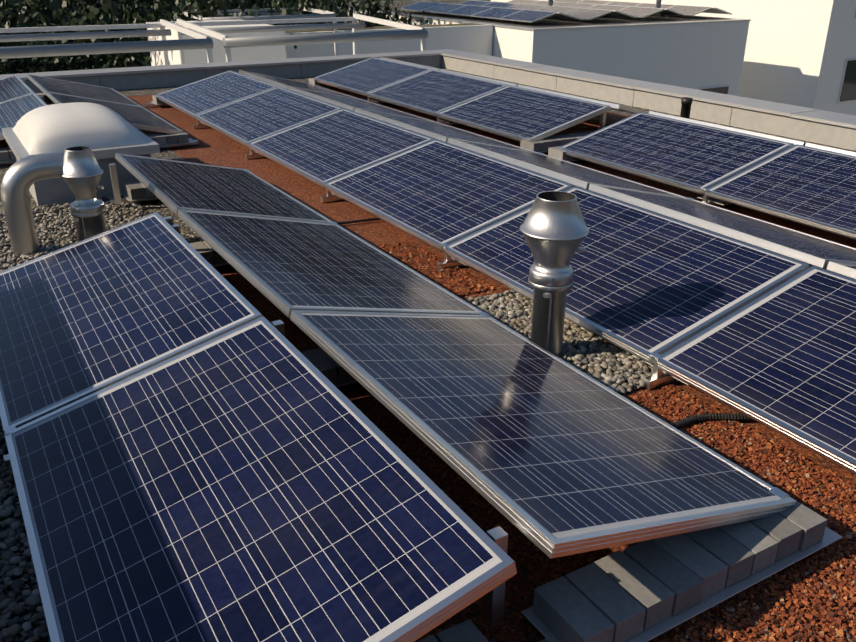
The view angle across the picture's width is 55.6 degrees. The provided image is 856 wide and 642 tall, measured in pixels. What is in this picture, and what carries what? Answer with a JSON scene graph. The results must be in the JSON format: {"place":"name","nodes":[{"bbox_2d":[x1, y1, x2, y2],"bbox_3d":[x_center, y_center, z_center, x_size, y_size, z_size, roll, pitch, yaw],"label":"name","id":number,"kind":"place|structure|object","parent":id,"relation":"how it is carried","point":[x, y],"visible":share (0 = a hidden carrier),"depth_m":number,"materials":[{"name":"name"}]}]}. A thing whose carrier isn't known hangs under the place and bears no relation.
{"place":"outdoors","nodes":[
{"label":"outdoors","id":0,"kind":"place"},
{"bbox_2d":[0,19,212,64],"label":"pergola","id":1,"kind":"object","parent":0,"point":[200,41],"visible":0.83,"depth_m":12.69,"materials":[{"name":"grey metal"}]},
{"bbox_2d":[172,7,337,55],"bbox_3d":[-4.765,-6.767,22.700,3.670,3.645,2.928,-13,27,-28],"label":"pergola","id":2,"kind":"object","parent":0,"point":[279,15],"visible":0.33,"depth_m":21.58,"materials":[{"name":"grey metal"}]},
{"bbox_2d":[175,13,427,63],"bbox_3d":[-2.342,-3.671,15.463,3.700,3.865,2.928,-13,27,-28],"label":"pergola","id":3,"kind":"object","parent":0,"point":[354,36],"visible":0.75,"depth_m":14.46,"materials":[{"name":"grey metal"}]},
{"bbox_2d":[146,19,492,65],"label":"neighboring building","id":4,"kind":"structure","parent":0,"point":[476,38],"depth_m":22.89,"materials":[{"name":"white paint"}]},
{"bbox_2d":[309,0,490,1],"bbox_3d":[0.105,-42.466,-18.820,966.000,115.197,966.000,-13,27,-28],"label":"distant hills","id":5,"kind":"structure","parent":0,"point":[404,0],"depth_m":242.02,"materials":[{"name":"green plant"}]},
{"bbox_2d":[0,87,855,641],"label":"roof gravel","id":6,"kind":"structure","parent":0,"point":[536,567],"depth_m":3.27,"materials":[{"name":"brown gravel"}]},
{"bbox_2d":[145,83,693,389],"bbox_3d":[0.103,-1.248,6.469,2.304,0.329,10.230,-13,27,-28],"label":"mounting frame","id":7,"kind":"object","parent":6,"relation":"on","point":[658,377],"visible":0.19,"depth_m":4.74,"materials":[{"name":"silver metal"}]},
{"bbox_2d":[155,70,277,118],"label":"solar panel","id":8,"kind":"object","parent":7,"relation":"on","point":[210,93],"visible":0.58,"depth_m":9.38,"materials":[{"name":"blue glass"}]},
{"bbox_2d":[195,87,342,146],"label":"solar panel","id":9,"kind":"object","parent":7,"relation":"on","point":[255,117],"visible":0.81,"depth_m":8.06,"materials":[{"name":"blue glass"}]},
{"bbox_2d":[239,70,362,99],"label":"solar panel","id":10,"kind":"object","parent":7,"relation":"on","point":[281,82],"visible":0.77,"depth_m":9.86,"materials":[{"name":"silver metal"}]},
{"bbox_2d":[248,108,433,187],"bbox_3d":[-0.784,-1.496,6.844,0.993,0.041,1.653,-26,33,-21],"label":"solar panel","id":11,"kind":"object","parent":7,"relation":"on","point":[329,147],"visible":0.79,"depth_m":6.73,"materials":[{"name":"blue glass"}]},
{"bbox_2d":[288,86,434,121],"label":"solar panel","id":12,"kind":"object","parent":7,"relation":"on","point":[349,103],"visible":0.79,"depth_m":8.54,"materials":[{"name":"silver metal"}]},
{"bbox_2d":[354,107,537,152],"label":"solar panel","id":13,"kind":"object","parent":7,"relation":"on","point":[440,131],"visible":0.81,"depth_m":7.21,"materials":[{"name":"silver metal"}]},
{"bbox_2d":[324,139,572,251],"bbox_3d":[0.071,-0.912,5.534,0.993,0.041,1.653,-26,33,-21],"label":"solar panel","id":14,"kind":"object","parent":7,"relation":"on","point":[435,193],"visible":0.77,"depth_m":5.41,"materials":[{"name":"blue glass"}]},
{"bbox_2d":[447,138,686,197],"bbox_3d":[0.991,-1.131,6.037,0.993,0.041,1.653,1,20,-33],"label":"solar panel","id":15,"kind":"object","parent":7,"relation":"on","point":[569,172],"visible":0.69,"depth_m":5.87,"materials":[{"name":"silver metal"}]},
{"bbox_2d":[443,186,808,363],"bbox_3d":[0.926,-0.328,4.223,0.993,0.041,1.653,-26,33,-21],"label":"solar panel","id":16,"kind":"object","parent":7,"relation":"on","point":[646,283],"visible":0.83,"depth_m":3.97,"materials":[{"name":"blue glass"}]},
{"bbox_2d":[588,184,855,267],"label":"solar panel","id":17,"kind":"object","parent":7,"relation":"on","point":[806,248],"visible":0.98,"depth_m":4.57,"materials":[{"name":"silver metal"}]},
{"bbox_2d":[655,266,855,473],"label":"solar panel","id":18,"kind":"object","parent":7,"relation":"on","point":[781,359],"visible":1,"depth_m":3.22,"materials":[{"name":"blue glass"}]},
{"bbox_2d":[827,261,855,278],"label":"solar panel","id":19,"kind":"object","parent":7,"relation":"on","point":[847,269],"visible":0.9,"depth_m":3.75,"materials":[{"name":"silver metal"}]},
{"bbox_2d":[3,163,841,641],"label":"mounting frame","id":20,"kind":"object","parent":6,"relation":"on","point":[643,591],"visible":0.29,"depth_m":2.22,"materials":[{"name":"metal"}]},
{"bbox_2d":[0,212,261,432],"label":"solar panel","id":21,"kind":"object","parent":20,"relation":"on","point":[79,320],"visible":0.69,"depth_m":3.47,"materials":[{"name":"blue glass"}]},
{"bbox_2d":[115,153,332,222],"bbox_3d":[-1.422,-0.895,5.484,0.993,0.041,1.653,1,20,-33],"label":"solar panel","id":22,"kind":"object","parent":20,"relation":"on","point":[174,186],"visible":0.77,"depth_m":5.35,"materials":[{"name":"glass"}]},
{"bbox_2d":[5,316,516,641],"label":"solar panel","id":23,"kind":"object","parent":20,"relation":"on","point":[262,479],"visible":1,"depth_m":2.22,"materials":[{"name":"blue glass"}]},
{"bbox_2d":[177,209,481,317],"bbox_3d":[-0.566,-0.312,4.174,0.993,0.041,1.653,1,20,-33],"label":"solar panel","id":24,"kind":"object","parent":20,"relation":"on","point":[286,267],"visible":0.81,"depth_m":3.99,"materials":[{"name":"blue glass"}]},
{"bbox_2d":[290,310,795,558],"bbox_3d":[0.289,0.272,2.864,0.993,0.041,1.653,1,20,-33],"label":"solar panel","id":25,"kind":"object","parent":20,"relation":"on","point":[549,454],"visible":0.94,"depth_m":2.59,"materials":[{"name":"blue glass"}]},
{"bbox_2d":[0,68,855,641],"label":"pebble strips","id":26,"kind":"object","parent":6,"relation":"on","point":[164,210],"visible":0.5,"depth_m":5.77,"materials":[{"name":"gravel"}]},
{"bbox_2d":[0,195,149,641],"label":"pebbles","id":27,"kind":"object","parent":26,"relation":"on","point":[15,532],"visible":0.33,"depth_m":2.64,"materials":[{"name":"grey gravel"}]},
{"bbox_2d":[1,152,64,257],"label":"curved duct pipe","id":28,"kind":"object","parent":27,"relation":"on","point":[22,176],"visible":0.9,"depth_m":4.80,"materials":[{"name":"silver metal"}]},
{"bbox_2d":[60,146,106,241],"bbox_3d":[-2.091,-0.745,4.968,0.244,0.620,0.244,-13,27,-28],"label":"chimney","id":29,"kind":"object","parent":27,"relation":"on","point":[81,173],"visible":0.96,"depth_m":4.89,"materials":[{"name":"silver metal"}]},
{"bbox_2d":[2,102,159,206],"bbox_3d":[-2.781,-1.400,6.456,0.960,0.607,1.300,-13,27,-28],"label":"skylight","id":30,"kind":"object","parent":26,"relation":"on","point":[105,133],"visible":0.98,"depth_m":6.05,"materials":[{"name":"plastic"}]},
{"bbox_2d":[0,79,198,164],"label":"mounting frame","id":31,"kind":"object","parent":26,"relation":"on","point":[162,140],"visible":0.12,"depth_m":7.71,"materials":[{"name":"silver metal"}]},
{"bbox_2d":[0,75,33,102],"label":"solar panel","id":32,"kind":"object","parent":31,"relation":"on","point":[13,86],"visible":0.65,"depth_m":8.97,"materials":[{"name":"blue glass"}]},
{"bbox_2d":[0,93,46,139],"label":"solar panel","id":33,"kind":"object","parent":31,"relation":"on","point":[13,111],"visible":0.6,"depth_m":7.92,"materials":[{"name":"blue glass"}]},
{"bbox_2d":[27,74,140,105],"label":"solar panel","id":34,"kind":"object","parent":31,"relation":"on","point":[44,85],"visible":0.83,"depth_m":9.44,"materials":[{"name":"glass"}]},
{"bbox_2d":[46,92,183,133],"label":"solar panel","id":35,"kind":"object","parent":31,"relation":"on","point":[139,117],"visible":0.67,"depth_m":8.27,"materials":[{"name":"glass"}]},
{"bbox_2d":[680,97,692,118],"bbox_3d":[2.774,-2.239,8.752,0.116,0.320,0.116,-13,27,-28],"label":"vent pipe","id":36,"kind":"object","parent":26,"relation":"on","point":[686,102],"visible":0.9,"depth_m":8.70,"materials":[{"name":"black plastic"}]},
{"bbox_2d":[309,78,605,152],"bbox_3d":[0.535,-2.773,9.914,2.304,0.329,5.220,-13,27,-28],"label":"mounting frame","id":37,"kind":"object","parent":6,"relation":"on","point":[544,145],"visible":0.15,"depth_m":7.67,"materials":[{"name":"silver metal"}]},
{"bbox_2d":[313,57,431,95],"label":"solar panel","id":38,"kind":"object","parent":37,"relation":"on","point":[363,77],"visible":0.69,"depth_m":10.87,"materials":[{"name":"blue glass"}]},
{"bbox_2d":[380,57,440,70],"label":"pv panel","id":39,"kind":"object","parent":37,"relation":"on","point":[419,65],"visible":0.4,"depth_m":11.10,"materials":[{"name":"silver metal"}]},
{"bbox_2d":[366,69,507,116],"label":"solar panel","id":40,"kind":"object","parent":37,"relation":"on","point":[431,92],"visible":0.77,"depth_m":9.55,"materials":[{"name":"blue glass"}]},
{"bbox_2d":[440,69,517,86],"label":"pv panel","id":41,"kind":"object","parent":37,"relation":"on","point":[488,79],"visible":0.35,"depth_m":9.77,"materials":[{"name":"silver metal"}]},
{"bbox_2d":[436,85,610,141],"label":"solar panel","id":42,"kind":"object","parent":37,"relation":"on","point":[515,113],"visible":0.88,"depth_m":8.20,"materials":[{"name":"blue glass"}]},
{"bbox_2d":[517,84,648,113],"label":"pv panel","id":43,"kind":"object","parent":37,"relation":"on","point":[623,108],"visible":0.54,"depth_m":8.27,"materials":[{"name":"silver metal"}]},
{"bbox_2d":[338,217,753,428],"bbox_3d":[0.471,-0.146,4.349,1.154,0.032,3.315,-13,27,-28],"label":"cable conduit","id":44,"kind":"object","parent":6,"relation":"on","point":[681,423],"visible":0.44,"depth_m":3.17,"materials":[{"name":"black plastic"}]},
{"bbox_2d":[474,300,642,394],"bbox_3d":[0.520,0.103,3.832,0.550,0.001,1.150,-13,27,-28],"label":"pebble chimney base","id":45,"kind":"object","parent":6,"relation":"on","point":[576,348],"depth_m":3.58,"materials":[{"name":"grey gravel"}]},
{"bbox_2d":[465,290,652,394],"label":"chimney pebbles","id":46,"kind":"object","parent":45,"relation":"on","point":[633,371],"visible":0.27,"depth_m":3.72,"materials":[{"name":"grey gravel"}]},
{"bbox_2d":[520,191,588,356],"bbox_3d":[0.538,-0.181,3.558,0.292,0.750,0.292,-13,27,-28],"label":"chimney","id":47,"kind":"object","parent":46,"relation":"on","point":[554,229],"visible":0.98,"depth_m":3.45,"materials":[{"name":"silver metal"}]},
{"bbox_2d":[548,146,731,205],"bbox_3d":[3.295,-0.888,5.686,2.304,0.329,5.220,-13,27,-28],"label":"mounting bracket","id":48,"kind":"object","parent":6,"relation":"on","point":[555,152],"visible":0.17,"depth_m":7.11,"materials":[{"name":"silver metal"}]},
{"bbox_2d":[557,112,793,194],"bbox_3d":[1.980,-1.428,6.715,0.993,0.041,1.653,-26,33,-21],"label":"solar panel","id":49,"kind":"object","parent":48,"relation":"on","point":[691,157],"visible":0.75,"depth_m":6.59,"materials":[{"name":"blue glass"}]},
{"bbox_2d":[649,111,805,145],"bbox_3d":[2.900,-1.647,7.218,0.993,0.041,1.653,1,20,-33],"label":"panel frame","id":50,"kind":"object","parent":48,"relation":"on","point":[794,142],"visible":0.46,"depth_m":6.84,"materials":[{"name":"silver metal"}]},
{"bbox_2d":[704,144,855,239],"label":"solar panel","id":51,"kind":"object","parent":48,"relation":"on","point":[809,186],"visible":1,"depth_m":5.63,"materials":[{"name":"blue glass"}]},
{"bbox_2d":[805,143,855,155],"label":"panel frame","id":52,"kind":"object","parent":48,"relation":"on","point":[831,149],"visible":0.61,"depth_m":6.11,"materials":[{"name":"silver metal"}]},
{"bbox_2d":[441,52,855,150],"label":"parapet","id":53,"kind":"structure","parent":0,"point":[829,128],"depth_m":9.61,"materials":[{"name":"concrete"}]},
{"bbox_2d":[491,0,855,115],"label":"building","id":54,"kind":"structure","parent":0,"point":[801,53],"depth_m":30.38,"materials":[{"name":"white paint"}]},
{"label":"building","id":55,"kind":"structure","parent":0},
{"bbox_2d":[0,49,463,92],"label":"parapet","id":56,"kind":"structure","parent":55,"relation":"on","point":[124,78],"depth_m":11.81,"materials":[{"name":"concrete"}]},
{"label":"ground","id":57,"kind":"structure","parent":0,"visible":0},
{"bbox_2d":[2,14,23,67],"bbox_3d":[-12.860,-2.189,18.675,8.847,11.101,9.754,21,31,39],"label":"tree","id":58,"kind":"object","parent":57,"relation":"on","point":[10,43],"depth_m":19.65,"materials":[{"name":"green plant"}]},
{"bbox_2d":[0,0,68,71],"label":"tree","id":59,"kind":"object","parent":57,"relation":"on","point":[20,14],"visible":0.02,"depth_m":32.89,"materials":[{"name":"green plant"}]},
{"bbox_2d":[0,0,97,74],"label":"tree","id":60,"kind":"object","parent":57,"relation":"on","point":[47,13],"visible":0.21,"depth_m":25.39,"materials":[{"name":"green plant"}]},
{"bbox_2d":[0,0,154,70],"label":"tree","id":61,"kind":"object","parent":57,"relation":"on","point":[86,3],"visible":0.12,"depth_m":28.70,"materials":[{"name":"green plant"}]},
{"bbox_2d":[0,0,166,73],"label":"tree","id":62,"kind":"object","parent":57,"relation":"on","point":[13,66],"visible":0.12,"depth_m":21.22,"materials":[{"name":"green plant"}]},
{"bbox_2d":[23,0,165,71],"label":"tree","id":63,"kind":"object","parent":57,"relation":"on","point":[129,57],"visible":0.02,"depth_m":24.16,"materials":[{"name":"green plant"}]},
{"bbox_2d":[61,0,171,23],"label":"tree","id":64,"kind":"object","parent":57,"relation":"on","point":[156,2],"visible":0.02,"depth_m":34.53,"materials":[{"name":"green plant"}]},
{"bbox_2d":[62,0,246,66],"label":"tree","id":65,"kind":"object","parent":57,"relation":"on","point":[156,11],"depth_m":27.37,"materials":[{"name":"green plant"}]},
{"bbox_2d":[118,0,285,23],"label":"tree","id":66,"kind":"object","parent":57,"relation":"on","point":[165,18],"depth_m":33.26,"materials":[{"name":"green plant"}]},
{"bbox_2d":[60,0,347,68],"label":"tree","id":67,"kind":"object","parent":57,"relation":"on","point":[209,7],"visible":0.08,"depth_m":22.02,"materials":[{"name":"green plant"}]},
{"bbox_2d":[117,0,362,21],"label":"tree","id":68,"kind":"object","parent":57,"relation":"on","point":[171,1],"visible":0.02,"depth_m":30.68,"materials":[{"name":"green plant"}]},
{"bbox_2d":[166,0,394,48],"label":"tree","id":69,"kind":"object","parent":57,"relation":"on","point":[323,2],"visible":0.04,"depth_m":24.87,"materials":[{"name":"green plant"}]},
{"bbox_2d":[229,0,428,26],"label":"tree","id":70,"kind":"object","parent":57,"relation":"on","point":[373,8],"visible":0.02,"depth_m":28.45,"materials":[{"name":"green plant"}]},
{"bbox_2d":[311,0,750,95],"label":"building","id":71,"kind":"structure","parent":57,"relation":"on","point":[705,53],"depth_m":26.54,"materials":[{"name":"white paint"}]},
{"bbox_2d":[401,1,441,11],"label":"solar panel","id":72,"kind":"object","parent":71,"relation":"on","point":[415,7],"visible":0.83,"depth_m":30.70,"materials":[{"name":"blue glass"}]},
{"bbox_2d":[421,3,465,13],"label":"solar panel","id":73,"kind":"object","parent":71,"relation":"on","point":[443,8],"visible":0.85,"depth_m":29.37,"materials":[{"name":"blue glass"}]},
{"bbox_2d":[445,5,493,16],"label":"solar panel","id":74,"kind":"object","parent":71,"relation":"on","point":[468,10],"visible":0.85,"depth_m":28.09,"materials":[{"name":"blue glass"}]},
{"bbox_2d":[460,0,491,5],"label":"solar panel","id":75,"kind":"object","parent":71,"relation":"on","point":[476,3],"visible":0.48,"depth_m":31.86,"materials":[{"name":"blue glass"}]},
{"bbox_2d":[471,7,521,19],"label":"solar panel","id":76,"kind":"object","parent":71,"relation":"on","point":[495,13],"visible":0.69,"depth_m":26.76,"materials":[{"name":"blue glass"}]},
{"bbox_2d":[483,2,516,7],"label":"solar panel","id":77,"kind":"object","parent":71,"relation":"on","point":[500,4],"visible":0.42,"depth_m":30.56,"materials":[{"name":"blue glass"}]},
{"bbox_2d":[506,0,538,3],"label":"solar panel","id":78,"kind":"object","parent":71,"relation":"on","point":[524,1],"visible":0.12,"depth_m":32.91,"materials":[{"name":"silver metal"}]},
{"bbox_2d":[509,4,545,9],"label":"solar panel","id":79,"kind":"object","parent":71,"relation":"on","point":[527,6],"visible":0.38,"depth_m":29.26,"materials":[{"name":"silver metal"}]},
{"bbox_2d":[500,10,556,22],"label":"solar panel","id":80,"kind":"object","parent":71,"relation":"on","point":[530,16],"visible":0.96,"depth_m":25.41,"materials":[{"name":"blue glass"}]},
{"bbox_2d":[533,1,567,5],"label":"solar panel","id":81,"kind":"object","parent":71,"relation":"on","point":[546,3],"visible":0.33,"depth_m":31.69,"materials":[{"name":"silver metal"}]},
{"bbox_2d":[537,6,577,12],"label":"solar panel","id":82,"kind":"object","parent":71,"relation":"on","point":[557,9],"visible":0.4,"depth_m":27.93,"materials":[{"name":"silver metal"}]},
{"bbox_2d":[534,10,582,20],"bbox_3d":[4.053,-9.800,26.007,0.993,0.041,1.653,1,20,-33],"label":"mounting frame","id":83,"kind":"object","parent":71,"relation":"on","point":[559,15],"visible":0.62,"depth_m":25.89,"materials":[{"name":"silver metal"}]},
{"bbox_2d":[553,0,582,2],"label":"solar panel","id":84,"kind":"object","parent":71,"relation":"on","point":[574,1],"depth_m":33.90,"materials":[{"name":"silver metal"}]},
{"bbox_2d":[559,3,596,7],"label":"solar panel","id":85,"kind":"object","parent":71,"relation":"on","point":[579,5],"visible":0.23,"depth_m":30.35,"materials":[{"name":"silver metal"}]},
{"bbox_2d":[564,8,612,19],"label":"solar panel","id":86,"kind":"object","parent":71,"relation":"on","point":[585,14],"visible":0.79,"depth_m":26.43,"materials":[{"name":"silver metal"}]},
{"bbox_2d":[577,0,611,4],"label":"solar panel","id":87,"kind":"object","parent":71,"relation":"on","point":[594,2],"visible":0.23,"depth_m":32.75,"materials":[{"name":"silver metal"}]},
{"bbox_2d":[548,0,660,15],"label":"building chimneys","id":88,"kind":"object","parent":71,"relation":"on","point":[658,3],"visible":0.5,"depth_m":29.70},
{"bbox_2d":[589,4,628,10],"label":"solar panel","id":89,"kind":"object","parent":71,"relation":"on","point":[609,7],"visible":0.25,"depth_m":29.03,"materials":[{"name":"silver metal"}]},
{"bbox_2d":[586,8,636,17],"bbox_3d":[6.029,-10.271,27.087,0.993,0.040,1.653,1,20,-34],"label":"mounting frame","id":90,"kind":"object","parent":71,"relation":"on","point":[614,13],"visible":0.4,"depth_m":26.95,"materials":[{"name":"silver metal"}]},
{"bbox_2d":[604,1,641,5],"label":"solar panel","id":91,"kind":"object","parent":71,"relation":"on","point":[623,3],"visible":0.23,"depth_m":31.44,"materials":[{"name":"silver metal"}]},
{"bbox_2d":[619,6,663,17],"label":"solar panel","id":92,"kind":"object","parent":71,"relation":"on","point":[640,12],"visible":0.69,"depth_m":27.50,"materials":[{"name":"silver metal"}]},
{"bbox_2d":[634,3,674,8],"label":"solar panel","id":93,"kind":"object","parent":71,"relation":"on","point":[665,6],"visible":0.33,"depth_m":30.20,"materials":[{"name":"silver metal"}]},
{"bbox_2d":[632,6,685,15],"bbox_3d":[8.004,-10.742,28.166,0.993,0.041,1.653,1,20,-33],"label":"mounting frame","id":94,"kind":"object","parent":71,"relation":"on","point":[668,12],"visible":0.42,"depth_m":27.99,"materials":[{"name":"silver metal"}]},
{"bbox_2d":[667,5,711,15],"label":"solar panel","id":95,"kind":"object","parent":71,"relation":"on","point":[688,10],"visible":0.73,"depth_m":28.57,"materials":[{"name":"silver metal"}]},
{"bbox_2d":[685,5,731,14],"bbox_3d":[9.980,-11.213,29.246,0.993,0.041,1.653,1,20,-33],"label":"mounting frame","id":96,"kind":"object","parent":71,"relation":"on","point":[715,10],"visible":0.56,"depth_m":29.05,"materials":[{"name":"silver metal"}]}
]}

